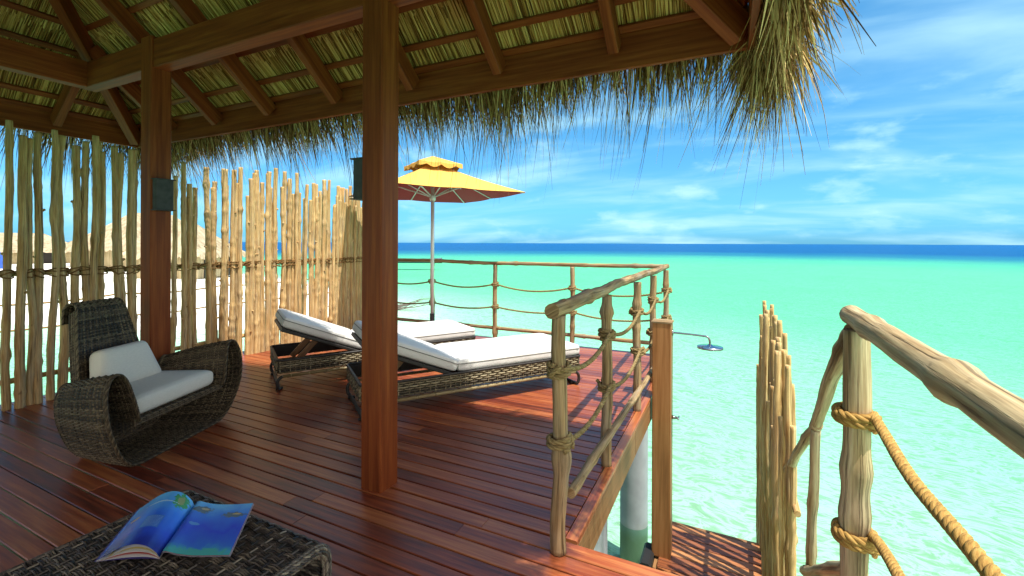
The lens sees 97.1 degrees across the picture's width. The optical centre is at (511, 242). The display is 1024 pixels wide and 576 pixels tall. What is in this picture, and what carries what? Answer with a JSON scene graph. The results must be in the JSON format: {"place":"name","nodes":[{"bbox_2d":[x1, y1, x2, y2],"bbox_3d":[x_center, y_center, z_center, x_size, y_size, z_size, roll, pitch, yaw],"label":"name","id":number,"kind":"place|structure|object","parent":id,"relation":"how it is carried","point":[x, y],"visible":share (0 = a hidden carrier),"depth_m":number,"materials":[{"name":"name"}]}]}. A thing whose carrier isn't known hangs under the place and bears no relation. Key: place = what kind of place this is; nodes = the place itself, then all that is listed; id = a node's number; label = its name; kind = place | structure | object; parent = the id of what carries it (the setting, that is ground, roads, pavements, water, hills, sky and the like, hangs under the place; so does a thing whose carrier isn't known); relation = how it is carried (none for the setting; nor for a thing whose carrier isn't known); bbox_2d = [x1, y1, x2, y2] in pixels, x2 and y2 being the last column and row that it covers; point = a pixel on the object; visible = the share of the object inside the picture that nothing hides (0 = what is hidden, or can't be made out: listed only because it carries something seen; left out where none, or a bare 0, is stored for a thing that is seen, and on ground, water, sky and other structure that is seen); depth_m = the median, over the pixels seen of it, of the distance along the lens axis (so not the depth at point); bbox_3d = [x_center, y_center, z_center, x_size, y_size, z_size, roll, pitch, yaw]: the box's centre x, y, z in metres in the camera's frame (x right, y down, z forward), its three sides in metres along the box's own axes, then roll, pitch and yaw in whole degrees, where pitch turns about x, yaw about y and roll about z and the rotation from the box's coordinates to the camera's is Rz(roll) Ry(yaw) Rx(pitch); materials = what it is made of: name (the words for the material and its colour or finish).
{"place":"outdoors","nodes":[
{"label":"outdoors","id":0,"kind":"place"},
{"bbox_2d":[0,253,1023,575],"bbox_3d":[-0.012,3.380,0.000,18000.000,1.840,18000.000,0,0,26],"label":"water","id":1,"kind":"structure","parent":0,"point":[968,471],"depth_m":15.21,"materials":[{"name":"teal liquid"}]},
{"bbox_2d":[0,252,2,268],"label":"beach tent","id":2,"kind":"object","parent":1,"relation":"on","point":[1,261],"visible":0.5,"depth_m":41.03,"materials":[{"name":"blue fabric"}]},
{"bbox_2d":[0,233,69,263],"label":"thatched hut","id":3,"kind":"object","parent":1,"relation":"on","point":[47,254],"visible":0.23,"depth_m":51.67,"materials":[{"name":"grey"}]},
{"bbox_2d":[43,252,51,262],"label":"door","id":4,"kind":"structure","parent":3,"relation":"in","point":[47,257],"depth_m":51.93,"materials":[{"name":"grey"}]},
{"bbox_2d":[50,213,180,266],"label":"thatched hut","id":5,"kind":"object","parent":1,"relation":"on","point":[107,252],"visible":0.16,"depth_m":44.39,"materials":[{"name":"grey"}]},
{"bbox_2d":[0,279,328,332],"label":"walkway railing","id":6,"kind":"object","parent":1,"relation":"on","point":[126,293],"visible":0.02,"depth_m":7.71,"materials":[{"name":"wood"}]},
{"bbox_2d":[122,223,245,278],"bbox_3d":[-24.539,0.510,34.337,5.700,4.100,6.700,0,0,-4],"label":"thatched hut","id":7,"kind":"object","parent":1,"relation":"on","point":[200,273],"visible":0.23,"depth_m":32.44,"materials":[{"name":"grey"}]},
{"bbox_2d":[0,335,676,575],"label":"deck","id":8,"kind":"structure","parent":1,"relation":"on","point":[469,493],"depth_m":2.74,"materials":[{"name":"brown wood"}]},
{"bbox_2d":[53,297,242,466],"bbox_3d":[-2.647,0.900,3.187,0.774,0.997,1.164,0,0,4],"label":"wicker armchair","id":9,"kind":"object","parent":8,"relation":"on","point":[125,384],"visible":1,"depth_m":3.12,"materials":[{"name":"wicker"}]},
{"bbox_2d":[0,490,331,575],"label":"wicker table","id":10,"kind":"object","parent":8,"relation":"on","point":[262,547],"visible":0.61,"depth_m":1.43,"materials":[{"name":"brown wicker"}]},
{"bbox_2d":[94,491,253,561],"bbox_3d":[-1.129,0.949,1.538,0.479,0.065,0.276,0,0,-4],"label":"magazine","id":11,"kind":"object","parent":10,"relation":"on","point":[176,523],"visible":1,"depth_m":1.51,"materials":[{"name":"blue paper"}]},
{"bbox_2d":[0,120,361,411],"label":"stake fence","id":12,"kind":"object","parent":8,"relation":"on","point":[340,270],"visible":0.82,"depth_m":4.93,"materials":[{"name":"wood"}]},
{"bbox_2d":[270,309,475,390],"bbox_3d":[-1.500,1.050,5.079,2.119,0.690,0.750,0,0,-32],"label":"sun lounger","id":13,"kind":"object","parent":8,"relation":"on","point":[321,335],"visible":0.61,"depth_m":4.57,"materials":[{"name":"white fabric"}]},
{"bbox_2d":[349,156,524,320],"bbox_3d":[-1.179,0.053,6.705,2.000,2.685,2.000,0,0,-31],"label":"garden parasol","id":14,"kind":"object","parent":8,"relation":"on","point":[473,190],"visible":0.81,"depth_m":6.62,"materials":[{"name":"yellow fabric"}]},
{"bbox_2d":[0,0,875,493],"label":"thatched pavilion","id":15,"kind":"structure","parent":8,"relation":"on","point":[158,84],"depth_m":3.17,"materials":[{"name":"brown wood"}]},
{"bbox_2d":[151,178,175,210],"bbox_3d":[-2.755,-0.380,3.574,0.070,0.250,0.144,0,0,26],"label":"wall lamp","id":16,"kind":"object","parent":15,"relation":"attached to","point":[163,194],"visible":1,"depth_m":3.56,"materials":[{"name":"grey metal"}]},
{"bbox_2d":[349,157,361,200],"bbox_3d":[-0.871,-0.373,2.672,0.105,0.240,0.136,0,0,26],"label":"wall lamp","id":17,"kind":"object","parent":15,"relation":"attached to","point":[357,178],"visible":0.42,"depth_m":2.62,"materials":[{"name":"grey metal"}]},
{"bbox_2d":[346,321,579,420],"bbox_3d":[-0.411,1.054,4.288,2.119,0.690,0.750,0,0,-28],"label":"sun lounger","id":18,"kind":"object","parent":8,"relation":"on","point":[470,362],"visible":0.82,"depth_m":4.02,"materials":[{"name":"white fabric"}]},
{"bbox_2d":[398,258,662,344],"bbox_3d":[-0.223,0.822,6.632,4.751,1.155,0.142,0,0,26],"label":"rope railing","id":19,"kind":"object","parent":8,"relation":"on","point":[572,334],"visible":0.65,"depth_m":6.43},
{"bbox_2d":[544,264,671,556],"bbox_3d":[1.039,0.829,3.766,0.146,1.169,4.030,0,0,26],"label":"rope railing","id":20,"kind":"object","parent":8,"relation":"on","point":[560,438],"visible":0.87,"depth_m":2.43,"materials":[{"name":"brown wood"}]},
{"bbox_2d":[783,305,1023,575],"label":"stair railing","id":21,"kind":"object","parent":8,"relation":"on","point":[978,397],"visible":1,"depth_m":1.27,"materials":[{"name":"wood"}]},
{"bbox_2d":[398,298,429,309],"bbox_3d":[-5.022,2.908,21.237,2.714,0.709,1.376,0,0,-20],"label":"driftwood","id":22,"kind":"object","parent":1,"relation":"on","point":[400,306],"visible":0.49,"depth_m":21.07,"materials":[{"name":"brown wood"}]},
{"bbox_2d":[647,521,761,575],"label":"landing","id":23,"kind":"object","parent":1,"relation":"on","point":[696,551],"visible":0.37,"depth_m":4.06,"materials":[{"name":"wood"}]},
{"bbox_2d":[639,542,654,567],"bbox_3d":[1.211,2.887,4.040,0.098,0.235,0.300,0,0,26],"label":"rubber fender","id":24,"kind":"object","parent":23,"relation":"attached to","point":[647,557],"visible":0.56,"depth_m":4.00,"materials":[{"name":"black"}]},
{"bbox_2d":[651,318,723,559],"bbox_3d":[1.550,1.755,4.012,0.589,2.102,0.214,0,0,26],"label":"outdoor shower","id":25,"kind":"object","parent":23,"relation":"on","point":[663,333],"visible":1,"depth_m":4.03,"materials":[{"name":"brown wood"}]},
{"bbox_2d":[756,301,800,575],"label":"stake screen","id":26,"kind":"object","parent":23,"relation":"attached to","point":[778,512],"visible":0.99,"depth_m":2.80,"materials":[{"name":"beige wood"}]},
{"bbox_2d":[0,0,1023,244],"label":"sky","id":27,"kind":"structure","parent":0,"point":[925,146],"materials":[{"name":"blue"}]},
{"bbox_2d":[242,242,1023,261],"bbox_3d":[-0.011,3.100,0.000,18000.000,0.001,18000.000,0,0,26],"label":"water","id":28,"kind":"structure","parent":0,"point":[1013,253],"depth_m":217.82,"materials":[{"name":"blue liquid"}]},
{"bbox_2d":[398,258,441,262],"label":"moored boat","id":29,"kind":"object","parent":28,"relation":"on","point":[418,262],"visible":0.11,"depth_m":71.03,"materials":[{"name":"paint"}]}
]}

